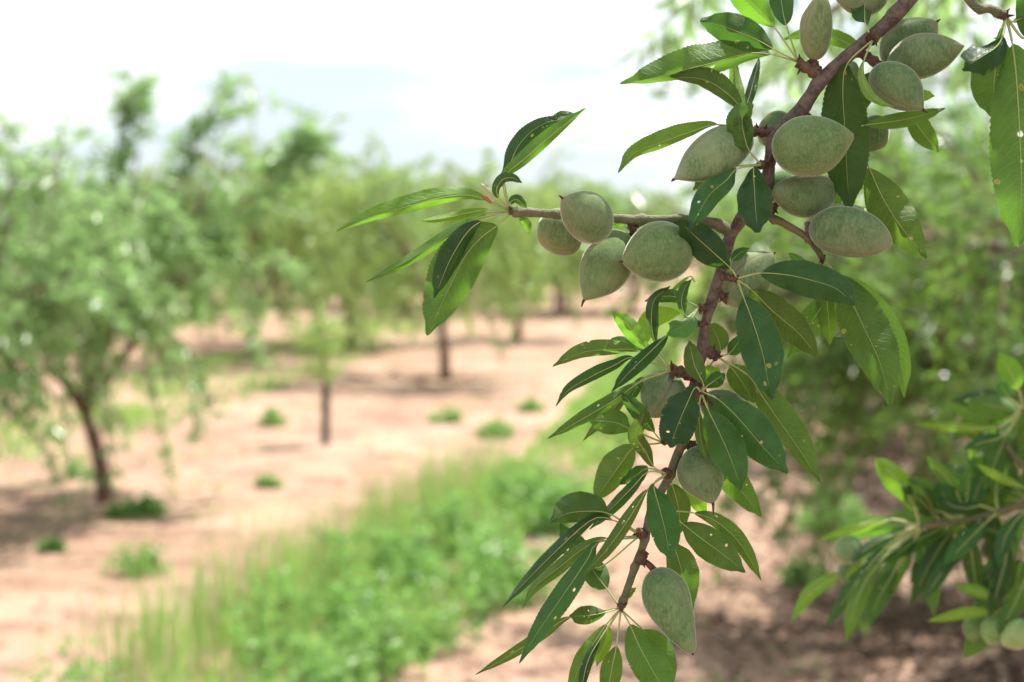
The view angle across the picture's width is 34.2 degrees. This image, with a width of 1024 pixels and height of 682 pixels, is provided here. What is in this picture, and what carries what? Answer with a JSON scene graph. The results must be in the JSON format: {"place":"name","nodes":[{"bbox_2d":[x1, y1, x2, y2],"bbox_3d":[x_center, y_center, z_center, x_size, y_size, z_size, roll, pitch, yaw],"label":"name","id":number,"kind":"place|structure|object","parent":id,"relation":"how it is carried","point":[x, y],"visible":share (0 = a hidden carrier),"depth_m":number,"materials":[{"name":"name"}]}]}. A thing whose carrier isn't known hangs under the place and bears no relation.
{"place":"outdoors","nodes":[
{"label":"outdoors","id":0,"kind":"place"},
{"bbox_2d":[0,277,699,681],"bbox_3d":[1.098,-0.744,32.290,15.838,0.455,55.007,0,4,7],"label":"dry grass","id":1,"kind":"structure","parent":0,"point":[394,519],"depth_m":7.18,"materials":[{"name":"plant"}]},
{"bbox_2d":[0,274,986,681],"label":"grass","id":2,"kind":"structure","parent":0,"point":[606,382],"depth_m":8.27,"materials":[{"name":"green plant"}]},
{"bbox_2d":[0,234,1023,681],"bbox_3d":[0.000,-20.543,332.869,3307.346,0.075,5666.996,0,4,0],"label":"ground","id":3,"kind":"structure","parent":0,"point":[384,378],"depth_m":10.09,"materials":[{"name":"beige soil"}]},
{"bbox_2d":[34,534,67,552],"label":"weed clump","id":4,"kind":"object","parent":3,"relation":"on","point":[52,543],"visible":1,"depth_m":8.28,"materials":[{"name":"green plant"}]},
{"bbox_2d":[61,460,93,479],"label":"weed clump","id":5,"kind":"object","parent":3,"relation":"on","point":[72,474],"visible":0.7,"depth_m":10.71,"materials":[{"name":"green plant"}]},
{"bbox_2d":[0,155,198,339],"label":"almond tree","id":6,"kind":"object","parent":3,"relation":"on","point":[81,181],"visible":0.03,"depth_m":23.67,"materials":[{"name":"green plant"}]},
{"bbox_2d":[0,109,223,508],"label":"almond tree","id":7,"kind":"object","parent":3,"relation":"on","point":[83,275],"visible":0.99,"depth_m":8.26,"materials":[{"name":"green plant"}]},
{"bbox_2d":[103,497,140,518],"bbox_3d":[-2.166,0.922,9.224,0.188,0.115,0.209,-3,5,-41],"label":"weed clump","id":8,"kind":"object","parent":3,"relation":"on","point":[114,509],"visible":0.98,"depth_m":9.19,"materials":[{"name":"green plant"}]},
{"bbox_2d":[99,537,170,579],"bbox_3d":[-1.769,1.007,7.816,0.317,0.195,0.307,4,5,43],"label":"weed clump","id":9,"kind":"object","parent":3,"relation":"on","point":[124,561],"visible":0.95,"depth_m":7.79,"materials":[{"name":"green plant"}]},
{"bbox_2d":[125,492,168,516],"bbox_3d":[-2.062,0.907,9.339,0.234,0.142,0.237,3,5,42],"label":"weed clump","id":10,"kind":"object","parent":3,"relation":"on","point":[148,504],"visible":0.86,"depth_m":9.31,"materials":[{"name":"green plant"}]},
{"bbox_2d":[0,67,345,503],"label":"almond tree","id":11,"kind":"object","parent":3,"relation":"on","point":[208,244],"visible":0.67,"depth_m":9.67,"materials":[{"name":"green plant"}]},
{"bbox_2d":[136,166,293,317],"bbox_3d":[-5.480,-1.737,30.121,3.168,2.804,3.282,1,4,16],"label":"almond tree","id":12,"kind":"object","parent":3,"relation":"on","point":[206,310],"depth_m":30.05,"materials":[{"name":"green plant"}]},
{"bbox_2d":[179,182,276,294],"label":"almond tree","id":13,"kind":"object","parent":3,"relation":"on","point":[205,193],"depth_m":36.89,"materials":[{"name":"green plant"}]},
{"bbox_2d":[111,72,385,361],"bbox_3d":[-3.288,-1.390,20.073,3.363,3.463,3.645,-2,4,-22],"label":"almond tree","id":14,"kind":"object","parent":3,"relation":"on","point":[281,232],"visible":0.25,"depth_m":19.65,"materials":[{"name":"green plant"}]},
{"bbox_2d":[252,473,286,488],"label":"weed clump","id":15,"kind":"object","parent":3,"relation":"on","point":[269,481],"visible":1,"depth_m":10.34,"materials":[{"name":"green plant"}]},
{"bbox_2d":[256,406,289,426],"bbox_3d":[-1.966,0.604,13.632,0.287,0.204,0.316,0,4,0],"label":"weed clump","id":16,"kind":"object","parent":3,"relation":"on","point":[270,419],"visible":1,"depth_m":13.63,"materials":[{"name":"green plant"}]},
{"bbox_2d":[241,172,334,306],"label":"almond tree","id":17,"kind":"object","parent":3,"relation":"on","point":[278,288],"visible":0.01,"depth_m":34.85,"materials":[{"name":"green plant"}]},
{"bbox_2d":[244,157,339,303],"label":"almond tree","id":18,"kind":"object","parent":3,"relation":"on","point":[303,288],"visible":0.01,"depth_m":36.37,"materials":[{"name":"green plant"}]},
{"bbox_2d":[8,460,587,681],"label":"undergrowth","id":19,"kind":"object","parent":3,"relation":"on","point":[486,563],"visible":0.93,"depth_m":6.43,"materials":[{"name":"green plant"}]},
{"bbox_2d":[283,301,354,444],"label":"almond sapling","id":20,"kind":"object","parent":3,"relation":"on","point":[324,367],"visible":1,"depth_m":12.43,"materials":[{"name":"green plant"}]},
{"bbox_2d":[215,112,439,340],"bbox_3d":[-2.620,-1.629,23.706,3.366,3.467,3.649,0,4,-6],"label":"almond tree","id":21,"kind":"object","parent":3,"relation":"on","point":[344,117],"visible":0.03,"depth_m":24.06,"materials":[{"name":"green plant"}]},
{"bbox_2d":[224,149,449,348],"bbox_3d":[-2.360,-1.190,22.362,3.222,2.767,3.465,-2,4,-32],"label":"almond tree","id":22,"kind":"object","parent":3,"relation":"on","point":[387,239],"visible":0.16,"depth_m":22.07,"materials":[{"name":"green plant"}]},
{"bbox_2d":[334,174,492,318],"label":"almond tree","id":23,"kind":"object","parent":3,"relation":"on","point":[405,312],"depth_m":30.09,"materials":[{"name":"green plant"}]},
{"bbox_2d":[364,192,482,309],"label":"almond tree","id":24,"kind":"object","parent":3,"relation":"on","point":[431,260],"visible":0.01,"depth_m":32.95,"materials":[{"name":"green plant"}]},
{"bbox_2d":[297,128,586,380],"bbox_3d":[-0.629,-0.884,17.753,3.242,2.770,3.129,-1,4,-11],"label":"almond tree","id":25,"kind":"object","parent":3,"relation":"on","point":[351,206],"visible":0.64,"depth_m":17.28,"materials":[{"name":"green plant"}]},
{"bbox_2d":[427,405,465,423],"bbox_3d":[-0.552,0.616,13.990,0.338,0.146,0.261,0,4,0],"label":"weed clump","id":26,"kind":"object","parent":3,"relation":"on","point":[454,416],"visible":1,"depth_m":13.96,"materials":[{"name":"green plant"}]},
{"bbox_2d":[419,205,484,303],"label":"almond tree","id":27,"kind":"object","parent":3,"relation":"on","point":[478,276],"depth_m":35.91,"materials":[{"name":"green plant"}]},
{"bbox_2d":[474,416,517,439],"bbox_3d":[-0.134,0.667,12.935,0.323,0.174,0.317,2,4,27],"label":"weed clump","id":28,"kind":"object","parent":3,"relation":"on","point":[492,426],"visible":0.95,"depth_m":12.92,"materials":[{"name":"green plant"}]},
{"bbox_2d":[0,388,992,681],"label":"soil clods","id":29,"kind":"object","parent":3,"relation":"on","point":[516,634],"visible":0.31,"depth_m":7.51,"materials":[{"name":"beige soil"}]},
{"bbox_2d":[415,133,619,340],"bbox_3d":[0.194,-1.504,24.086,3.044,3.135,3.300,2,5,33],"label":"almond tree","id":30,"kind":"object","parent":3,"relation":"on","point":[576,257],"visible":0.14,"depth_m":24.18,"materials":[{"name":"green plant"}]},
{"bbox_2d":[516,395,547,412],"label":"weed clump","id":31,"kind":"object","parent":3,"relation":"on","point":[531,405],"visible":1,"depth_m":14.58,"materials":[{"name":"green plant"}]},
{"bbox_2d":[505,153,578,299],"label":"almond tree","id":32,"kind":"object","parent":3,"relation":"on","point":[568,154],"visible":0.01,"depth_m":37.02,"materials":[{"name":"green plant"}]},
{"bbox_2d":[477,162,646,311],"bbox_3d":[0.844,-2.009,32.974,3.388,2.999,3.510,-1,4,-18],"label":"almond tree","id":33,"kind":"object","parent":3,"relation":"on","point":[556,307],"visible":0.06,"depth_m":32.08,"materials":[{"name":"green plant"}]},
{"bbox_2d":[510,175,648,314],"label":"almond tree","id":34,"kind":"object","parent":3,"relation":"on","point":[564,300],"visible":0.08,"depth_m":31.54,"materials":[{"name":"green plant"}]},
{"bbox_2d":[558,186,651,281],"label":"almond tree","id":35,"kind":"object","parent":3,"relation":"on","point":[632,208],"depth_m":40.18,"materials":[{"name":"green plant"}]},
{"bbox_2d":[573,183,710,312],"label":"almond tree","id":36,"kind":"object","parent":3,"relation":"on","point":[632,281],"visible":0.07,"depth_m":32.50,"materials":[{"name":"green plant"}]},
{"bbox_2d":[625,149,764,300],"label":"almond tree","id":37,"kind":"object","parent":3,"relation":"on","point":[659,197],"visible":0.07,"depth_m":32.30,"materials":[{"name":"green plant"}]},
{"bbox_2d":[705,610,726,621],"bbox_3d":[0.849,1.148,6.922,0.087,0.056,0.078,2,5,33],"label":"earth clod","id":38,"kind":"object","parent":3,"relation":"on","point":[716,616],"visible":1,"depth_m":6.90,"materials":[{"name":"brown soil"}]},
{"bbox_2d":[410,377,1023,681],"bbox_3d":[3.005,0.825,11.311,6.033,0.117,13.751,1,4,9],"label":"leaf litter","id":39,"kind":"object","parent":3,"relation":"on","point":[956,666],"visible":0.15,"depth_m":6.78,"materials":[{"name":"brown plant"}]},
{"bbox_2d":[717,211,772,290],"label":"almond tree","id":40,"kind":"object","parent":3,"relation":"on","point":[722,216],"depth_m":29.15,"materials":[{"name":"green plant"}]},
{"bbox_2d":[518,33,1023,635],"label":"almond tree","id":41,"kind":"object","parent":3,"relation":"on","point":[950,285],"visible":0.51,"depth_m":6.25,"materials":[{"name":"green plant"}]},
{"bbox_2d":[774,552,836,587],"bbox_3d":[1.349,1.045,7.660,0.292,0.154,0.225,0,4,0],"label":"weed clump","id":42,"kind":"object","parent":3,"relation":"on","point":[794,573],"visible":0.67,"depth_m":7.62,"materials":[{"name":"green plant"}]},
{"bbox_2d":[610,0,1015,101],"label":"almond tree","id":43,"kind":"object","parent":3,"relation":"on","point":[958,80],"visible":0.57,"depth_m":2.68,"materials":[{"name":"green plant"}]},
{"bbox_2d":[336,0,944,681],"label":"almond branch","id":44,"kind":"object","parent":43,"relation":"attached to","point":[768,322],"visible":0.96,"depth_m":0.80,"materials":[{"name":"green plant"}]},
{"bbox_2d":[537,208,581,255],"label":"green almond","id":45,"kind":"object","parent":44,"relation":"attached to","point":[555,236],"visible":0.59,"depth_m":0.81,"materials":[{"name":"plant"}]},
{"bbox_2d":[559,190,613,243],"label":"green almond","id":46,"kind":"object","parent":44,"relation":"attached to","point":[587,217],"visible":1,"depth_m":0.77,"materials":[{"name":"plant"}]},
{"bbox_2d":[579,230,630,306],"bbox_3d":[0.046,-0.035,0.800,0.029,0.037,0.024,0,4,0],"label":"green almond","id":47,"kind":"object","parent":44,"relation":"attached to","point":[603,271],"visible":0.84,"depth_m":0.79,"materials":[{"name":"plant"}]},
{"bbox_2d":[619,221,692,281],"bbox_3d":[0.068,-0.043,0.790,0.037,0.029,0.028,0,4,0],"label":"green almond","id":48,"kind":"object","parent":44,"relation":"attached to","point":[657,251],"visible":1,"depth_m":0.78,"materials":[{"name":"plant"}]},
{"bbox_2d":[640,370,685,417],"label":"green almond","id":49,"kind":"object","parent":44,"relation":"attached to","point":[656,392],"visible":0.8,"depth_m":0.80,"materials":[{"name":"plant"}]},
{"bbox_2d":[641,559,695,654],"bbox_3d":[0.074,0.126,0.796,0.026,0.045,0.022,0,4,0],"label":"green almond","id":50,"kind":"object","parent":44,"relation":"hanging from","point":[666,599],"visible":1,"depth_m":0.79,"materials":[{"name":"plant"}]},
{"bbox_2d":[677,441,723,514],"bbox_3d":[0.091,0.066,0.801,0.022,0.033,0.021,0,4,0],"label":"green almond","id":51,"kind":"object","parent":44,"relation":"attached to","point":[700,477],"visible":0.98,"depth_m":0.79,"materials":[{"name":"plant"}]},
{"bbox_2d":[671,124,753,181],"bbox_3d":[0.096,-0.090,0.797,0.047,0.028,0.019,-2,4,-27],"label":"green almond","id":52,"kind":"object","parent":44,"relation":"attached to","point":[712,152],"visible":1,"depth_m":0.79,"materials":[{"name":"plant"}]},
{"bbox_2d":[698,389,744,414],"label":"green almond","id":53,"kind":"object","parent":44,"relation":"attached to","point":[719,393],"visible":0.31,"depth_m":0.82,"materials":[{"name":"plant"}]},
{"bbox_2d":[722,251,775,308],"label":"green almond","id":54,"kind":"object","parent":44,"relation":"attached to","point":[747,263],"visible":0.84,"depth_m":0.81,"materials":[{"name":"plant"}]},
{"bbox_2d":[758,110,786,145],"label":"green almond","id":55,"kind":"object","parent":44,"relation":"attached to","point":[773,118],"visible":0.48,"depth_m":0.82,"materials":[{"name":"plant"}]},
{"bbox_2d":[773,170,792,201],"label":"green almond","id":56,"kind":"object","parent":44,"relation":"attached to","point":[780,175],"visible":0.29,"depth_m":0.82,"materials":[{"name":"plant"}]},
{"bbox_2d":[772,175,836,217],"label":"green almond","id":57,"kind":"object","parent":44,"relation":"attached to","point":[802,197],"visible":0.99,"depth_m":0.80,"materials":[{"name":"plant"}]},
{"bbox_2d":[770,115,858,176],"bbox_3d":[0.140,-0.091,0.781,0.045,0.029,0.022,2,4,24],"label":"green almond","id":58,"kind":"object","parent":44,"relation":"attached to","point":[809,146],"visible":1,"depth_m":0.77,"materials":[{"name":"plant"}]},
{"bbox_2d":[799,0,832,63],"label":"green almond","id":59,"kind":"object","parent":44,"relation":"attached to","point":[815,28],"visible":1,"depth_m":0.79,"materials":[{"name":"plant"}]},
{"bbox_2d":[804,203,867,231],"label":"green almond","id":60,"kind":"object","parent":44,"relation":"attached to","point":[807,223],"visible":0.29,"depth_m":0.82,"materials":[{"name":"plant"}]},
{"bbox_2d":[806,206,891,257],"bbox_3d":[0.160,-0.052,0.791,0.043,0.025,0.019,2,4,26],"label":"green almond","id":61,"kind":"object","parent":44,"relation":"attached to","point":[848,231],"visible":1,"depth_m":0.78,"materials":[{"name":"plant"}]},
{"bbox_2d":[848,61,858,78],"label":"green almond","id":62,"kind":"object","parent":44,"relation":"attached to","point":[853,66],"visible":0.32,"depth_m":0.82,"materials":[{"name":"plant"}]},
{"bbox_2d":[836,0,886,14],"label":"green almond","id":63,"kind":"object","parent":44,"relation":"attached to","point":[874,6],"visible":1,"depth_m":0.81,"materials":[{"name":"plant"}]},
{"bbox_2d":[868,115,889,151],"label":"green almond","id":64,"kind":"object","parent":44,"relation":"attached to","point":[879,139],"visible":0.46,"depth_m":0.82,"materials":[{"name":"plant"}]},
{"bbox_2d":[869,61,927,112],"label":"green almond","id":65,"kind":"object","parent":44,"relation":"attached to","point":[898,85],"visible":1,"depth_m":0.78,"materials":[{"name":"plant"}]},
{"bbox_2d":[879,17,940,60],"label":"green almond","id":66,"kind":"object","parent":44,"relation":"attached to","point":[896,34],"visible":0.53,"depth_m":0.81,"materials":[{"name":"plant"}]},
{"bbox_2d":[887,33,963,78],"bbox_3d":[0.198,-0.137,0.799,0.038,0.022,0.019,3,5,41],"label":"green almond","id":67,"kind":"object","parent":44,"relation":"attached to","point":[924,55],"visible":0.78,"depth_m":0.79,"materials":[{"name":"plant"}]},
{"bbox_2d":[791,353,1023,657],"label":"almond branch","id":68,"kind":"object","parent":43,"relation":"attached to","point":[980,494],"visible":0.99,"depth_m":1.24,"materials":[{"name":"green plant"}]},
{"bbox_2d":[838,563,853,583],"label":"green almond","id":69,"kind":"object","parent":68,"relation":"attached to","point":[843,568],"visible":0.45,"depth_m":1.25,"materials":[{"name":"plant"}]},
{"bbox_2d":[833,535,862,563],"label":"green almond","id":70,"kind":"object","parent":68,"relation":"attached to","point":[846,549],"visible":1,"depth_m":1.23,"materials":[{"name":"plant"}]},
{"bbox_2d":[963,617,985,640],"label":"green almond","id":71,"kind":"object","parent":68,"relation":"attached to","point":[972,629],"visible":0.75,"depth_m":1.25,"materials":[{"name":"plant"}]},
{"bbox_2d":[980,539,989,559],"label":"green almond","id":72,"kind":"object","parent":68,"relation":"on","point":[984,548],"visible":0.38,"depth_m":1.26,"materials":[{"name":"plant"}]},
{"bbox_2d":[981,616,1000,644],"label":"green almond","id":73,"kind":"object","parent":68,"relation":"attached to","point":[989,631],"visible":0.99,"depth_m":1.23,"materials":[{"name":"plant"}]},
{"bbox_2d":[1000,618,1023,649],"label":"green almond","id":74,"kind":"object","parent":68,"relation":"attached to","point":[1012,635],"visible":1,"depth_m":1.22,"materials":[{"name":"plant"}]},
{"bbox_2d":[960,0,1023,246],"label":"almond branch","id":75,"kind":"object","parent":43,"relation":"attached to","point":[995,68],"visible":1,"depth_m":0.78,"materials":[{"name":"green plant"}]},
{"bbox_2d":[794,482,871,533],"bbox_3d":[1.720,0.889,8.930,0.448,0.276,0.424,0,4,0],"label":"weed clump","id":76,"kind":"object","parent":3,"relation":"on","point":[853,516],"visible":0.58,"depth_m":8.90,"materials":[{"name":"green plant"}]},
{"bbox_2d":[711,9,1022,422],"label":"almond tree","id":77,"kind":"object","parent":3,"relation":"on","point":[960,115],"visible":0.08,"depth_m":10.80,"materials":[{"name":"green plant"}]},
{"bbox_2d":[745,107,994,252],"bbox_3d":[4.037,-1.116,17.839,3.335,3.168,3.077,1,4,18],"label":"almond tree","id":78,"kind":"object","parent":3,"relation":"on","point":[797,221],"visible":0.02,"depth_m":17.97,"materials":[{"name":"green plant"}]},
{"bbox_2d":[0,0,1023,223],"label":"sky","id":79,"kind":"structure","parent":0,"point":[451,79],"materials":[{"name":"white"}]},
{"bbox_2d":[981,432,1005,454],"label":"green almond","id":80,"kind":"object","parent":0,"point":[983,452],"visible":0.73,"depth_m":1.25,"materials":[{"name":"plant"}]}
]}

